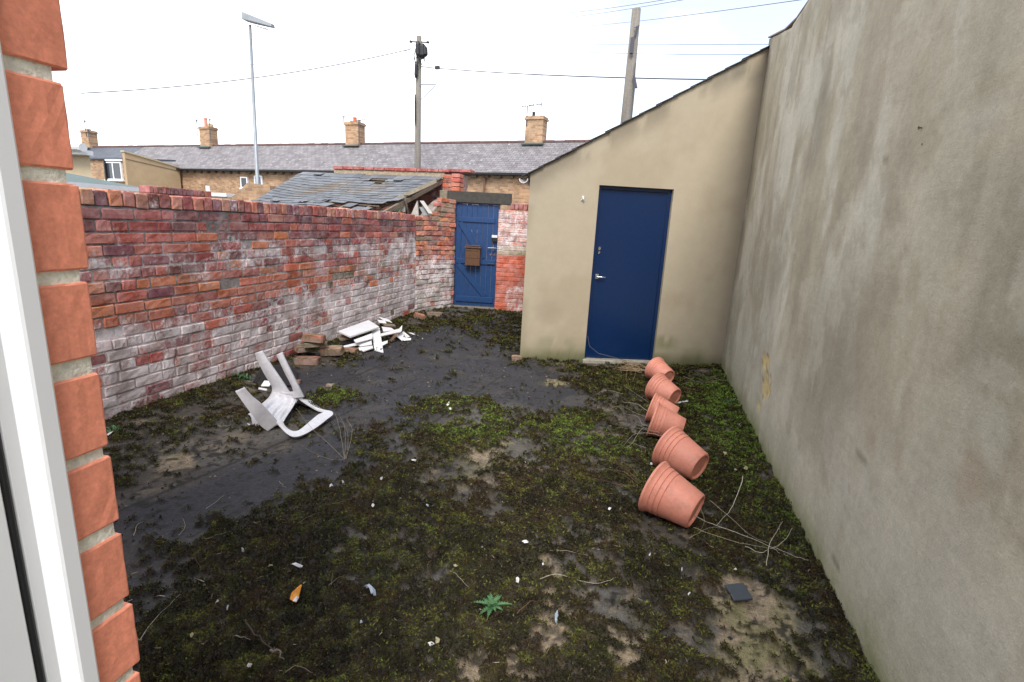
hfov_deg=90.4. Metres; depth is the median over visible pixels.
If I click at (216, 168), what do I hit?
terraced house
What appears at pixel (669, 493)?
plant pot
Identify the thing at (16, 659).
door panel
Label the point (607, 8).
overhead cable
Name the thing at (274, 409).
plastic chair
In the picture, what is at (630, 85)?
telegraph pole
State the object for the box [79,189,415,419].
yard wall
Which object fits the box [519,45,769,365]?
outbuilding
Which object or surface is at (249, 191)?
lane wall
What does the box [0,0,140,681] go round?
house corner
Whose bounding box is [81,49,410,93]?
overhead cable
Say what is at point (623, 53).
overhead cable
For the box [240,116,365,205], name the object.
terraced house
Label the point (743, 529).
stem tangle
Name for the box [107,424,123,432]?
weed
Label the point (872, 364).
rendered wall
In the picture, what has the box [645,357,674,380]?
plant pot
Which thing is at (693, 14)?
overhead cable
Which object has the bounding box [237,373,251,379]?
weed
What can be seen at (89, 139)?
chimney
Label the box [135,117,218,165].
terraced house
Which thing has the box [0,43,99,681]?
door frame
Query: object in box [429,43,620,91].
overhead cable
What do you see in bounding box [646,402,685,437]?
plant pot
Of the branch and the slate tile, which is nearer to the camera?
the branch
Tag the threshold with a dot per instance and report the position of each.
(471, 306)
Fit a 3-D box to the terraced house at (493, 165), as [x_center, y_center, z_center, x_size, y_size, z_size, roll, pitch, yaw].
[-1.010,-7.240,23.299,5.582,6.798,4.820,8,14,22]
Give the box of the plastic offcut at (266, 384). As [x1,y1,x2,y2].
[258,381,270,390]
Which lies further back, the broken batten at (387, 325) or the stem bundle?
the broken batten at (387, 325)
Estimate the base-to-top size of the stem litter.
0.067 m
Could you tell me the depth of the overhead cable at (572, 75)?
14.23 m
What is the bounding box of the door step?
[582,357,649,364]
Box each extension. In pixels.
[66,143,93,188]
[90,150,180,192]
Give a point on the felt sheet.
(261, 378)
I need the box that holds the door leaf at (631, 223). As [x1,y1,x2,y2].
[587,190,667,358]
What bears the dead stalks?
on the yard ground
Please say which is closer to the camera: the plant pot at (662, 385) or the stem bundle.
the stem bundle
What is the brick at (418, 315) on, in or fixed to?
on the yard ground
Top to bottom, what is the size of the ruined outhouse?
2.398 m
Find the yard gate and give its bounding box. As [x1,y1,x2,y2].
[453,202,499,306]
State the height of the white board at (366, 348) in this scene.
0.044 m
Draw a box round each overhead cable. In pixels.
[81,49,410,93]
[175,45,413,67]
[331,46,413,88]
[420,66,704,79]
[428,41,768,44]
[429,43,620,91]
[431,42,750,54]
[537,0,661,13]
[540,0,680,19]
[550,0,798,27]
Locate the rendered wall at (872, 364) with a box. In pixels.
[721,0,1023,681]
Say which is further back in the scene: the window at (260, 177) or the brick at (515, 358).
the window at (260, 177)
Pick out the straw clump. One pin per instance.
(629, 369)
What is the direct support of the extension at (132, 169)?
on the lane
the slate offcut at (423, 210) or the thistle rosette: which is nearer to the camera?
the thistle rosette
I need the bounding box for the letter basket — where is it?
[464,245,481,265]
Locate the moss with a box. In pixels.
[103,306,879,681]
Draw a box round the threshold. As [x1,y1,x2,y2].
[454,304,494,309]
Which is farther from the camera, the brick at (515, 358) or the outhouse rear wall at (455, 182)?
the outhouse rear wall at (455, 182)
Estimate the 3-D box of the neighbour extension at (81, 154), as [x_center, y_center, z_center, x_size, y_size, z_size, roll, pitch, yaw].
[-13.081,-3.831,13.673,7.635,3.183,2.565,16,18,45]
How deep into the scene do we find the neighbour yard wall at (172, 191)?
8.79 m
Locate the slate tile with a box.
[725,583,752,601]
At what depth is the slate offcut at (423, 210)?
8.41 m
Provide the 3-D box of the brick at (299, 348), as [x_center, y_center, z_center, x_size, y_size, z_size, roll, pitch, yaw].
[-2.292,0.079,5.622,0.210,0.083,0.119,-9,18,-43]
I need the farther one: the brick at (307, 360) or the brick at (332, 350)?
the brick at (332, 350)
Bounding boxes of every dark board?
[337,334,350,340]
[338,338,354,344]
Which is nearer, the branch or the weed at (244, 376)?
the branch
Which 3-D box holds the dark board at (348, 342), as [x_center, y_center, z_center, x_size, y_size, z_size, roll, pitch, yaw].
[-1.982,0.003,6.131,0.193,0.068,0.251,-3,14,-24]
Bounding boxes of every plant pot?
[638,461,704,527]
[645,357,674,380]
[645,373,680,402]
[645,392,679,421]
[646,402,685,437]
[652,426,708,479]
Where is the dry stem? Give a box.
[540,574,612,583]
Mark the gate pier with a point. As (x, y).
(511, 252)
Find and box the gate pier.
[494,203,528,311]
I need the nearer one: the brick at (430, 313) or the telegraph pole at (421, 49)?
the brick at (430, 313)
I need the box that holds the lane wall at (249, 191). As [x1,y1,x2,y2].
[205,183,276,201]
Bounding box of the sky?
[52,0,807,145]
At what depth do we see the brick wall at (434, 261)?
8.78 m
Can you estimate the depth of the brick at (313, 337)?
5.48 m
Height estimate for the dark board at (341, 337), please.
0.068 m
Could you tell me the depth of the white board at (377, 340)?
6.23 m
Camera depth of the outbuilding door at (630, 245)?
5.88 m
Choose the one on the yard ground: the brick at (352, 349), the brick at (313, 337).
the brick at (352, 349)
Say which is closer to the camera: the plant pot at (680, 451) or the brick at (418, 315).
the plant pot at (680, 451)
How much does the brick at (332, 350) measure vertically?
0.127 m
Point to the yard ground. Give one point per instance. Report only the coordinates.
(232, 484)
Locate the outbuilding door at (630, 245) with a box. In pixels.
[584,185,671,359]
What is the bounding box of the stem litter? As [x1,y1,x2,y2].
[682,367,728,389]
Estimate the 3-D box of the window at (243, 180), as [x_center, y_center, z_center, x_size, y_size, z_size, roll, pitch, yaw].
[-13.866,-8.179,26.328,0.612,0.614,0.150,8,14,22]
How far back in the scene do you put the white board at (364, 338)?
6.05 m
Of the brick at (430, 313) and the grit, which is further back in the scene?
the brick at (430, 313)
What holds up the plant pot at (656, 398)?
on the yard ground
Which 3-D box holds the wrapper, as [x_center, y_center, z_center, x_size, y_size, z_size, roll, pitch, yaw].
[-0.882,1.024,2.071,0.035,0.024,0.105,1,13,-11]
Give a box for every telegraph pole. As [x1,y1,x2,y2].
[410,35,435,168]
[620,7,640,123]
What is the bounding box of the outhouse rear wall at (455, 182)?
[326,166,474,245]
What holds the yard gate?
attached to the lintel
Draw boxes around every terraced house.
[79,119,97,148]
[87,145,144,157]
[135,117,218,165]
[176,143,275,193]
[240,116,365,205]
[321,141,437,172]
[421,99,550,259]
[511,139,589,210]
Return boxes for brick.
[294,344,315,352]
[294,356,320,364]
[302,333,325,342]
[304,339,327,347]
[319,345,344,355]
[344,347,358,352]
[413,312,425,318]
[427,311,442,316]
[512,355,521,361]
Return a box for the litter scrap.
[292,562,302,567]
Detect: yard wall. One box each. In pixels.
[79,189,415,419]
[139,185,210,196]
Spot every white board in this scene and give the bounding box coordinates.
[338,320,378,337]
[344,340,371,346]
[354,333,372,342]
[358,342,371,346]
[359,345,372,351]
[372,328,382,352]
[380,329,399,336]
[382,327,393,331]
[397,331,409,340]
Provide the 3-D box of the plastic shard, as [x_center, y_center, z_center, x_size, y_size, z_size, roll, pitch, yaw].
[-0.579,1.021,2.092,0.028,0.042,0.100,-6,16,-35]
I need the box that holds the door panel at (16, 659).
[0,487,36,681]
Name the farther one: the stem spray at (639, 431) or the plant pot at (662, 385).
the plant pot at (662, 385)
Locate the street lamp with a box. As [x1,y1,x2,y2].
[242,12,274,183]
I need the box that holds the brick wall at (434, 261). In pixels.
[415,198,455,311]
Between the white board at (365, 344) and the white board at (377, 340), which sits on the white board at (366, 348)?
the white board at (365, 344)
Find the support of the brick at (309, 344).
on the brick at (299, 348)
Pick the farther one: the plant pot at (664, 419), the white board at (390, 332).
the white board at (390, 332)
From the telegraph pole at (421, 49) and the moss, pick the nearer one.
the moss
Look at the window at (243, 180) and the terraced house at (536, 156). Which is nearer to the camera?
the terraced house at (536, 156)
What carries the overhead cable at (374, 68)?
attached to the telegraph pole at (421, 49)
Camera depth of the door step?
6.05 m
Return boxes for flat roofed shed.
[66,173,138,191]
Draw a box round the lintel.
[440,190,511,204]
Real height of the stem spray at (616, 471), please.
0.072 m
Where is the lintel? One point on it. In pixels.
(482, 197)
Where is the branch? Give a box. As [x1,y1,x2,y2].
[243,619,284,659]
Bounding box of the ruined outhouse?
[251,172,443,215]
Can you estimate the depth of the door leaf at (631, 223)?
5.89 m
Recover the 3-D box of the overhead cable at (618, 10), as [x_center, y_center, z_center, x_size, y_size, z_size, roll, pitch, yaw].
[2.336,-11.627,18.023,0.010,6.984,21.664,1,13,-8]
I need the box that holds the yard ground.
[102,304,875,681]
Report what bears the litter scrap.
on the yard ground
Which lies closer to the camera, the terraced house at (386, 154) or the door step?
the door step
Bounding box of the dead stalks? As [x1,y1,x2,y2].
[126,339,836,681]
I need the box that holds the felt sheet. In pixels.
[253,365,296,385]
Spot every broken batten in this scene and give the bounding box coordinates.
[382,323,395,326]
[389,333,397,341]
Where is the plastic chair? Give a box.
[235,350,332,437]
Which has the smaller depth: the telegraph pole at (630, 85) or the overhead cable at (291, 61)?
the telegraph pole at (630, 85)
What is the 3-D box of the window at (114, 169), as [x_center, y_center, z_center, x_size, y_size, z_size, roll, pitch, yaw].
[-20.342,-8.649,25.944,1.470,0.937,0.150,8,14,22]
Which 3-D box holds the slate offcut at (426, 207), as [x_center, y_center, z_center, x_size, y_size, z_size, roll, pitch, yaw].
[-1.411,-2.203,8.357,0.220,0.196,0.030,6,13,14]
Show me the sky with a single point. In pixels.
(297, 107)
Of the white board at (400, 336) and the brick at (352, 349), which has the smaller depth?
the brick at (352, 349)
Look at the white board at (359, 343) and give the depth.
6.00 m
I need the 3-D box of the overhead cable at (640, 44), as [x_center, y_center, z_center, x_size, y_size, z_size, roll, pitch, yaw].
[1.871,-9.118,15.514,13.703,2.353,0.010,14,17,39]
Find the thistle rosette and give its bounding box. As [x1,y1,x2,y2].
[473,592,511,617]
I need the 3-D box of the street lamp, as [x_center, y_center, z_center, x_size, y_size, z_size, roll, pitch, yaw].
[-6.469,-5.059,13.331,0.820,6.383,0.247,6,13,14]
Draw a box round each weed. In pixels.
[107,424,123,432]
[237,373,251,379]
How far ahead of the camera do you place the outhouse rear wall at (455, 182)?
9.78 m
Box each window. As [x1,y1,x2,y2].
[106,162,124,181]
[239,177,248,188]
[254,176,262,184]
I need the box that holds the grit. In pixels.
[116,317,853,681]
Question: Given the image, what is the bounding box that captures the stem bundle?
[299,409,351,459]
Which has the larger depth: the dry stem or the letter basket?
the letter basket
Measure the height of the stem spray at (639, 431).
0.106 m
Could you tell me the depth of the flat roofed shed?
8.86 m
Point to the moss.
(693, 396)
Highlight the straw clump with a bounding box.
[617,360,645,381]
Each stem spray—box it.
[580,450,637,485]
[624,413,660,447]
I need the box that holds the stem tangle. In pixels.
[690,476,805,565]
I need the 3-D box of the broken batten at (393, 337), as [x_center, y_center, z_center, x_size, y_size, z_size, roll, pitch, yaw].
[-1.520,-0.051,6.519,0.109,0.107,0.065,-8,17,-41]
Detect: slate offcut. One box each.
[419,207,427,214]
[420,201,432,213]
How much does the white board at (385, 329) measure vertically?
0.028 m
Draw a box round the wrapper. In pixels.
[290,585,301,602]
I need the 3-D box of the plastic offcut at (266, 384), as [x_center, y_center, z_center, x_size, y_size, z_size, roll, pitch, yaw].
[-2.206,0.405,4.534,0.091,0.038,0.226,0,13,-13]
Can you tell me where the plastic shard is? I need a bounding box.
[364,584,375,595]

